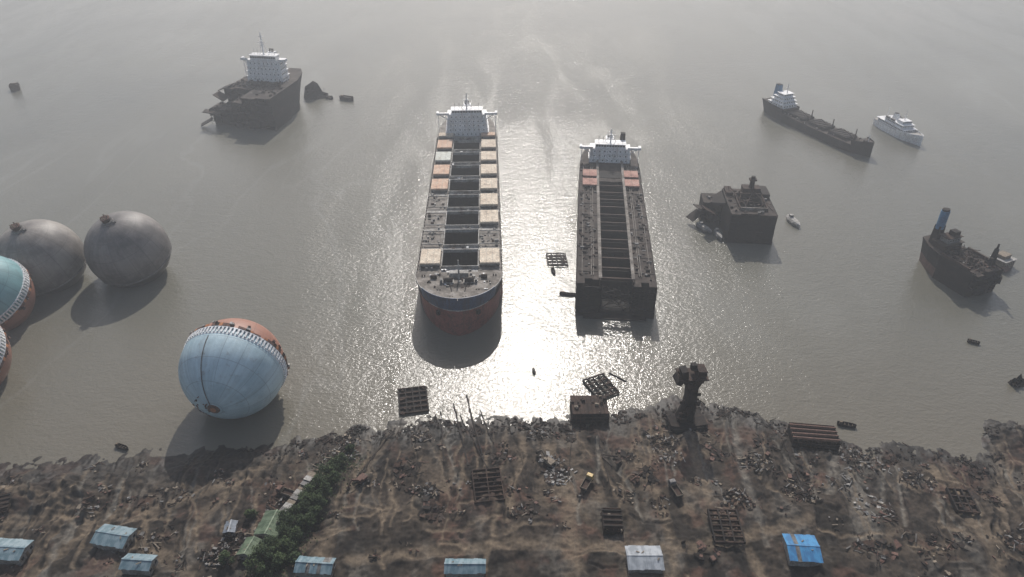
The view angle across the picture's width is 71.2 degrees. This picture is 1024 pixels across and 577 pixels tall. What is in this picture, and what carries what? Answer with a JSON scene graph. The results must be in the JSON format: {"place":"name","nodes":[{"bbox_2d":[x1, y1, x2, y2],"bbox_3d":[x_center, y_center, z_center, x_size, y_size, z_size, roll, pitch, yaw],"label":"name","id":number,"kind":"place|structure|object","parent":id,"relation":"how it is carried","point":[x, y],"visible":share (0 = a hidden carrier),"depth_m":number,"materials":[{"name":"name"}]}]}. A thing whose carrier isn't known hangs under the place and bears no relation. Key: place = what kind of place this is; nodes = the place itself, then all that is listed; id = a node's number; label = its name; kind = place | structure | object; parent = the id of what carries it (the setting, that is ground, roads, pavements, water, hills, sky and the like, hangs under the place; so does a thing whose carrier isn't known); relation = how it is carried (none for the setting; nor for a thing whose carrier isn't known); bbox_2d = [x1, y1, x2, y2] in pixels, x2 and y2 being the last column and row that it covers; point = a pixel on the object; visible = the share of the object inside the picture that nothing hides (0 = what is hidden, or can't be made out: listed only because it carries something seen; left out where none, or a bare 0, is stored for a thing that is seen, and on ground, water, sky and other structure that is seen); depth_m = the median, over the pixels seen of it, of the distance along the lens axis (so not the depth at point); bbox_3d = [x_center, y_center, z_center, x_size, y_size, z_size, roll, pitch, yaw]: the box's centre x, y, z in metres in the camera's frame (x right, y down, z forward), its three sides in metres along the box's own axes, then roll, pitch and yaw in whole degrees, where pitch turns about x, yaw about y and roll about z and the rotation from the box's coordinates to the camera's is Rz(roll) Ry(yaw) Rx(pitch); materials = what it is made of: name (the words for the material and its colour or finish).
{"place":"outdoors","nodes":[
{"label":"outdoors","id":0,"kind":"place"},
{"bbox_2d":[0,0,1023,469],"bbox_3d":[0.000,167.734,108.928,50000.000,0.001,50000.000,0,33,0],"label":"water","id":1,"kind":"structure","parent":0,"point":[298,234],"depth_m":451.91,"materials":[{"name":"grey liquid"}]},
{"bbox_2d":[0,326,11,384],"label":"spherical gas tank","id":2,"kind":"object","parent":1,"relation":"in","point":[5,355],"visible":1,"depth_m":300.26,"materials":[{"name":"orange metal"}]},
{"bbox_2d":[9,82,19,91],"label":"barge","id":3,"kind":"object","parent":1,"relation":"on","point":[14,87],"visible":1,"depth_m":638.16,"materials":[{"name":"metal"}]},
{"bbox_2d":[0,256,35,331],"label":"spherical gas tank","id":4,"kind":"object","parent":1,"relation":"in","point":[17,295],"visible":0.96,"depth_m":332.06,"materials":[{"name":"teal metal"}]},
{"bbox_2d":[0,219,86,295],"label":"spherical gas tank","id":5,"kind":"object","parent":1,"relation":"in","point":[49,255],"visible":0.84,"depth_m":353.88,"materials":[{"name":"grey metal"}]},
{"bbox_2d":[114,442,128,450],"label":"fishing boat","id":6,"kind":"object","parent":1,"relation":"on","point":[121,446],"visible":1,"depth_m":272.87,"materials":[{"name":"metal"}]},
{"bbox_2d":[83,211,171,287],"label":"spherical gas tank","id":7,"kind":"object","parent":1,"relation":"in","point":[125,249],"visible":1,"depth_m":356.92,"materials":[{"name":"grey metal"}]},
{"bbox_2d":[178,318,289,418],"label":"spherical gas tank","id":8,"kind":"object","parent":1,"relation":"in","point":[232,368],"visible":1,"depth_m":271.81,"materials":[{"name":"blue metal"}]},
{"bbox_2d":[201,32,301,130],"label":"scrapped ship stern","id":9,"kind":"object","parent":1,"relation":"in","point":[264,93],"visible":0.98,"depth_m":565.50,"materials":[{"name":"metal"}]},
{"bbox_2d":[304,81,327,99],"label":"floating hull fragment","id":10,"kind":"object","parent":1,"relation":"on","point":[313,91],"visible":1,"depth_m":619.04,"materials":[{"name":"metal"}]},
{"bbox_2d":[325,94,332,99],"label":"floating hull fragment","id":11,"kind":"object","parent":1,"relation":"on","point":[329,97],"visible":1,"depth_m":619.51,"materials":[{"name":"metal"}]},
{"bbox_2d":[339,95,353,100],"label":"barge","id":12,"kind":"object","parent":1,"relation":"on","point":[345,97],"visible":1,"depth_m":616.79,"materials":[{"name":"metal"}]},
{"bbox_2d":[397,385,428,414],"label":"steel grid section","id":13,"kind":"object","parent":1,"relation":"on","point":[411,400],"visible":1,"depth_m":294.88,"materials":[{"name":"grey metal"}]},
{"bbox_2d":[415,93,502,335],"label":"bulk carrier","id":14,"kind":"object","parent":1,"relation":"on","point":[459,274],"visible":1,"depth_m":386.14,"materials":[{"name":"grey paint"}]},
{"bbox_2d":[546,252,567,266],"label":"steel grid section","id":15,"kind":"object","parent":1,"relation":"on","point":[561,259],"visible":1,"depth_m":390.11,"materials":[{"name":"grey metal"}]},
{"bbox_2d":[559,291,574,295],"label":"fishing boat","id":16,"kind":"object","parent":1,"relation":"on","point":[566,293],"visible":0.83,"depth_m":361.61,"materials":[{"name":"metal"}]},
{"bbox_2d":[582,373,618,396],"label":"steel grid section","id":17,"kind":"object","parent":1,"relation":"on","point":[611,392],"visible":0.91,"depth_m":302.46,"materials":[{"name":"grey metal"}]},
{"bbox_2d":[575,129,657,321],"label":"half scrapped ore carrier","id":18,"kind":"object","parent":1,"relation":"on","point":[615,275],"visible":1,"depth_m":380.42,"materials":[{"name":"metal"}]},
{"bbox_2d":[609,372,626,381],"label":"floating log","id":19,"kind":"object","parent":1,"relation":"on","point":[618,377],"visible":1,"depth_m":307.39,"materials":[{"name":"wood"}]},
{"bbox_2d":[696,221,711,234],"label":"lifeboat","id":20,"kind":"object","parent":1,"relation":"on","point":[701,226],"visible":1,"depth_m":417.88,"materials":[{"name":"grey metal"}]},
{"bbox_2d":[714,228,722,240],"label":"lifeboat","id":21,"kind":"object","parent":1,"relation":"on","point":[718,235],"visible":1,"depth_m":410.73,"materials":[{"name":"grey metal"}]},
{"bbox_2d":[686,175,777,244],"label":"scrapped hull block","id":22,"kind":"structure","parent":1,"relation":"in","point":[746,214],"depth_m":407.05,"materials":[{"name":"metal"}]},
{"bbox_2d":[786,214,800,227],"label":"lifeboat","id":23,"kind":"object","parent":1,"relation":"on","point":[792,220],"visible":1,"depth_m":425.28,"materials":[{"name":"white plastic"}]},
{"bbox_2d":[762,83,874,157],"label":"coastal cargo ship","id":24,"kind":"object","parent":1,"relation":"on","point":[780,105],"visible":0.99,"depth_m":549.59,"materials":[{"name":"metal"}]},
{"bbox_2d":[837,420,856,427],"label":"fishing boat","id":25,"kind":"object","parent":1,"relation":"on","point":[845,424],"visible":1,"depth_m":282.82,"materials":[{"name":"metal"}]},
{"bbox_2d":[873,108,923,145],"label":"passenger ferry","id":26,"kind":"object","parent":1,"relation":"on","point":[897,125],"visible":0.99,"depth_m":541.18,"materials":[{"name":"white paint"}]},
{"bbox_2d":[919,208,1003,297],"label":"scrapped ship hull","id":27,"kind":"object","parent":1,"relation":"on","point":[949,260],"visible":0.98,"depth_m":366.87,"materials":[{"name":"metal"}]},
{"bbox_2d":[967,338,979,344],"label":"fishing boat","id":28,"kind":"object","parent":1,"relation":"on","point":[972,341],"visible":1,"depth_m":328.13,"materials":[{"name":"metal"}]},
{"bbox_2d":[990,250,1017,272],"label":"floating cabin wreck","id":29,"kind":"object","parent":1,"relation":"on","point":[1005,260],"visible":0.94,"depth_m":381.62,"materials":[{"name":"white metal"}]},
{"bbox_2d":[1008,374,1023,387],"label":"floating hull fragment","id":30,"kind":"object","parent":1,"relation":"on","point":[1017,381],"visible":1,"depth_m":302.88,"materials":[{"name":"metal"}]},
{"bbox_2d":[0,395,1023,576],"bbox_3d":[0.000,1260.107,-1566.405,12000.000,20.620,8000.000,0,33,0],"label":"ground","id":31,"kind":"structure","parent":0,"point":[383,520],"depth_m":245.73,"materials":[{"name":"brown soil"}]},
{"bbox_2d":[0,492,10,514],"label":"steel box section","id":32,"kind":"object","parent":31,"relation":"on","point":[5,504],"visible":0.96,"depth_m":244.13,"materials":[{"name":"grey metal"}]},
{"bbox_2d":[0,538,34,564],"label":"metal roof shed","id":33,"kind":"structure","parent":31,"relation":"on","point":[16,551],"depth_m":226.95,"materials":[{"name":"grey metal"}]},
{"bbox_2d":[90,524,137,552],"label":"metal roof shed","id":34,"kind":"structure","parent":31,"relation":"on","point":[120,538],"depth_m":230.96,"materials":[{"name":"grey metal"}]},
{"bbox_2d":[118,553,157,575],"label":"metal roof shed","id":35,"kind":"structure","parent":31,"relation":"on","point":[142,564],"depth_m":222.70,"materials":[{"name":"grey metal"}]},
{"bbox_2d":[218,550,235,565],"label":"tree","id":36,"kind":"object","parent":31,"relation":"on","point":[223,555],"visible":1,"depth_m":224.93,"materials":[{"name":"green plant"}]},
{"bbox_2d":[223,519,237,536],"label":"metal roof shed","id":37,"kind":"structure","parent":31,"relation":"on","point":[230,527],"depth_m":235.35,"materials":[{"name":"grey metal"}]},
{"bbox_2d":[236,536,263,561],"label":"metal roof shed","id":38,"kind":"structure","parent":31,"relation":"on","point":[244,551],"depth_m":228.42,"materials":[{"name":"green metal"}]},
{"bbox_2d":[244,509,257,518],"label":"tree","id":39,"kind":"object","parent":31,"relation":"on","point":[248,513],"visible":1,"depth_m":240.52,"materials":[{"name":"green plant"}]},
{"bbox_2d":[243,553,265,576],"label":"tree","id":40,"kind":"object","parent":31,"relation":"on","point":[261,565],"visible":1,"depth_m":221.20,"materials":[{"name":"green plant"}]},
{"bbox_2d":[250,540,274,561],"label":"tree","id":41,"kind":"object","parent":31,"relation":"on","point":[263,547],"visible":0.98,"depth_m":223.91,"materials":[{"name":"green plant"}]},
{"bbox_2d":[254,509,284,539],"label":"metal roof shed","id":42,"kind":"structure","parent":31,"relation":"on","point":[264,528],"depth_m":235.19,"materials":[{"name":"green metal"}]},
{"bbox_2d":[258,534,281,551],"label":"tree","id":43,"kind":"object","parent":31,"relation":"on","point":[271,540],"visible":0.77,"depth_m":228.17,"materials":[{"name":"green plant"}]},
{"bbox_2d":[271,551,287,568],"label":"tree","id":44,"kind":"object","parent":31,"relation":"on","point":[278,558],"visible":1,"depth_m":222.73,"materials":[{"name":"green plant"}]},
{"bbox_2d":[275,523,292,538],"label":"tree","id":45,"kind":"object","parent":31,"relation":"on","point":[284,531],"visible":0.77,"depth_m":231.22,"materials":[{"name":"green plant"}]},
{"bbox_2d":[276,484,293,497],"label":"truck","id":46,"kind":"object","parent":31,"relation":"on","point":[283,490],"visible":0.98,"depth_m":250.14,"materials":[{"name":"metal"}]},
{"bbox_2d":[274,536,296,553],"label":"tree","id":47,"kind":"object","parent":31,"relation":"on","point":[285,544],"visible":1,"depth_m":227.49,"materials":[{"name":"green plant"}]},
{"bbox_2d":[276,510,295,527],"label":"tree","id":48,"kind":"object","parent":31,"relation":"on","point":[287,518],"visible":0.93,"depth_m":235.06,"materials":[{"name":"green plant"}]},
{"bbox_2d":[286,550,300,566],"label":"tree","id":49,"kind":"object","parent":31,"relation":"on","point":[292,557],"visible":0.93,"depth_m":223.84,"materials":[{"name":"green plant"}]},
{"bbox_2d":[284,501,304,516],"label":"tree","id":50,"kind":"object","parent":31,"relation":"on","point":[296,509],"visible":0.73,"depth_m":239.14,"materials":[{"name":"green plant"}]},
{"bbox_2d":[286,524,304,542],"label":"tree","id":51,"kind":"object","parent":31,"relation":"on","point":[296,531],"visible":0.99,"depth_m":230.97,"materials":[{"name":"green plant"}]},
{"bbox_2d":[279,471,316,511],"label":"row of stalls","id":52,"kind":"object","parent":31,"relation":"on","point":[293,499],"visible":0.65,"depth_m":249.17,"materials":[{"name":"grey metal"}]},
{"bbox_2d":[239,449,369,576],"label":"undergrowth","id":53,"kind":"object","parent":31,"relation":"on","point":[270,572],"visible":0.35,"depth_m":238.43,"materials":[{"name":"green plant"}]},
{"bbox_2d":[296,489,313,512],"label":"tree","id":54,"kind":"object","parent":31,"relation":"on","point":[303,494],"visible":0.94,"depth_m":242.92,"materials":[{"name":"green plant"}]},
{"bbox_2d":[295,512,315,527],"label":"tree","id":55,"kind":"object","parent":31,"relation":"on","point":[303,519],"visible":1,"depth_m":235.47,"materials":[{"name":"green plant"}]},
{"bbox_2d":[302,483,320,494],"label":"tree","id":56,"kind":"object","parent":31,"relation":"on","point":[309,486],"visible":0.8,"depth_m":246.35,"materials":[{"name":"green plant"}]},
{"bbox_2d":[303,504,321,521],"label":"tree","id":57,"kind":"object","parent":31,"relation":"on","point":[315,509],"visible":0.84,"depth_m":239.16,"materials":[{"name":"green plant"}]},
{"bbox_2d":[293,556,335,576],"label":"metal roof shed","id":58,"kind":"structure","parent":31,"relation":"on","point":[317,566],"depth_m":220.20,"materials":[{"name":"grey metal"}]},
{"bbox_2d":[309,493,326,506],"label":"tree","id":59,"kind":"object","parent":31,"relation":"on","point":[320,501],"visible":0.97,"depth_m":242.38,"materials":[{"name":"green plant"}]},
{"bbox_2d":[310,473,328,490],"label":"tree","id":60,"kind":"object","parent":31,"relation":"on","point":[316,479],"visible":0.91,"depth_m":249.40,"materials":[{"name":"green plant"}]},
{"bbox_2d":[317,479,332,497],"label":"tree","id":61,"kind":"object","parent":31,"relation":"on","point":[325,489],"visible":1,"depth_m":246.90,"materials":[{"name":"green plant"}]},
{"bbox_2d":[316,463,334,478],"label":"tree","id":62,"kind":"object","parent":31,"relation":"on","point":[324,469],"visible":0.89,"depth_m":255.01,"materials":[{"name":"green plant"}]},
{"bbox_2d":[325,456,340,470],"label":"tree","id":63,"kind":"object","parent":31,"relation":"on","point":[336,463],"visible":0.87,"depth_m":258.86,"materials":[{"name":"green plant"}]},
{"bbox_2d":[327,470,339,483],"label":"tree","id":64,"kind":"object","parent":31,"relation":"on","point":[331,477],"visible":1,"depth_m":252.09,"materials":[{"name":"green plant"}]},
{"bbox_2d":[334,452,347,463],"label":"tree","id":65,"kind":"object","parent":31,"relation":"on","point":[341,455],"visible":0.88,"depth_m":263.05,"materials":[{"name":"green plant"}]},
{"bbox_2d":[344,444,354,450],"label":"tree","id":66,"kind":"object","parent":31,"relation":"on","point":[348,447],"visible":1,"depth_m":268.29,"materials":[{"name":"green plant"}]},
{"bbox_2d":[346,473,367,490],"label":"excavator","id":67,"kind":"object","parent":31,"relation":"on","point":[360,479],"visible":1,"depth_m":254.32,"materials":[{"name":"metal"}]},
{"bbox_2d":[444,558,485,576],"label":"metal roof shed","id":68,"kind":"structure","parent":31,"relation":"on","point":[465,567],"depth_m":220.55,"materials":[{"name":"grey metal"}]},
{"bbox_2d":[471,467,504,503],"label":"steel grid section","id":69,"kind":"object","parent":31,"relation":"on","point":[487,483],"visible":1,"depth_m":252.77,"materials":[{"name":"grey metal"}]},
{"bbox_2d":[0,415,1023,576],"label":"scattered scrap metal","id":70,"kind":"object","parent":31,"relation":"on","point":[409,488],"visible":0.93,"depth_m":248.80,"materials":[{"name":"metal"}]},
{"bbox_2d":[2,426,1023,569],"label":"scrap metal pile","id":71,"kind":"object","parent":31,"relation":"on","point":[350,439],"visible":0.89,"depth_m":254.20,"materials":[{"name":"metal"}]},
{"bbox_2d":[536,449,555,467],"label":"excavator","id":72,"kind":"object","parent":31,"relation":"on","point":[549,462],"visible":1,"depth_m":262.37,"materials":[{"name":"metal"}]},
{"bbox_2d":[340,395,807,495],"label":"hauling skid rails","id":73,"kind":"object","parent":31,"relation":"on","point":[493,442],"visible":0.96,"depth_m":270.33,"materials":[{"name":"metal"}]},
{"bbox_2d":[580,472,593,490],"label":"truck","id":74,"kind":"object","parent":31,"relation":"on","point":[586,482],"visible":1,"depth_m":252.58,"materials":[{"name":"metal"}]},
{"bbox_2d":[570,395,609,423],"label":"cut hull section","id":75,"kind":"object","parent":31,"relation":"on","point":[587,409],"visible":1,"depth_m":283.86,"materials":[{"name":"metal"}]},
{"bbox_2d":[600,508,623,534],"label":"steel box section","id":76,"kind":"object","parent":31,"relation":"on","point":[612,521],"visible":1,"depth_m":237.03,"materials":[{"name":"grey metal"}]},
{"bbox_2d":[242,398,1020,483],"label":"shoreline rubble","id":77,"kind":"object","parent":31,"relation":"on","point":[545,423],"visible":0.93,"depth_m":279.91,"materials":[{"name":"stone"}]},
{"bbox_2d":[625,545,664,573],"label":"metal roof shed","id":78,"kind":"structure","parent":31,"relation":"on","point":[644,559],"depth_m":222.51,"materials":[{"name":"grey metal"}]},
{"bbox_2d":[668,478,683,497],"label":"truck","id":79,"kind":"object","parent":31,"relation":"on","point":[675,488],"visible":1,"depth_m":249.33,"materials":[{"name":"metal"}]},
{"bbox_2d":[662,362,709,433],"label":"standing bow wreck","id":80,"kind":"object","parent":31,"relation":"on","point":[686,415],"visible":1,"depth_m":275.06,"materials":[{"name":"metal"}]},
{"bbox_2d":[393,433,1002,567],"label":"cut steel plates","id":81,"kind":"object","parent":31,"relation":"on","point":[432,505],"visible":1,"depth_m":254.74,"materials":[{"name":"brown metal"}]},
{"bbox_2d":[533,451,894,516],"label":"scattered scrap metal","id":82,"kind":"object","parent":31,"relation":"on","point":[558,470],"visible":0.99,"depth_m":257.12,"materials":[{"name":"metal"}]},
{"bbox_2d":[707,508,745,544],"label":"steel grid section","id":83,"kind":"object","parent":31,"relation":"on","point":[730,532],"visible":1,"depth_m":235.26,"materials":[{"name":"grey metal"}]},
{"bbox_2d":[782,533,823,566],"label":"metal roof shed","id":84,"kind":"structure","parent":31,"relation":"on","point":[802,550],"depth_m":226.08,"materials":[{"name":"blue metal"}]},
{"bbox_2d":[786,422,840,451],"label":"cut hull section","id":85,"kind":"object","parent":31,"relation":"on","point":[819,436],"visible":1,"depth_m":271.87,"materials":[{"name":"metal"}]},
{"bbox_2d":[945,487,980,514],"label":"steel grid section","id":86,"kind":"object","parent":31,"relation":"on","point":[965,506],"visible":1,"depth_m":245.95,"materials":[{"name":"grey metal"}]}
]}

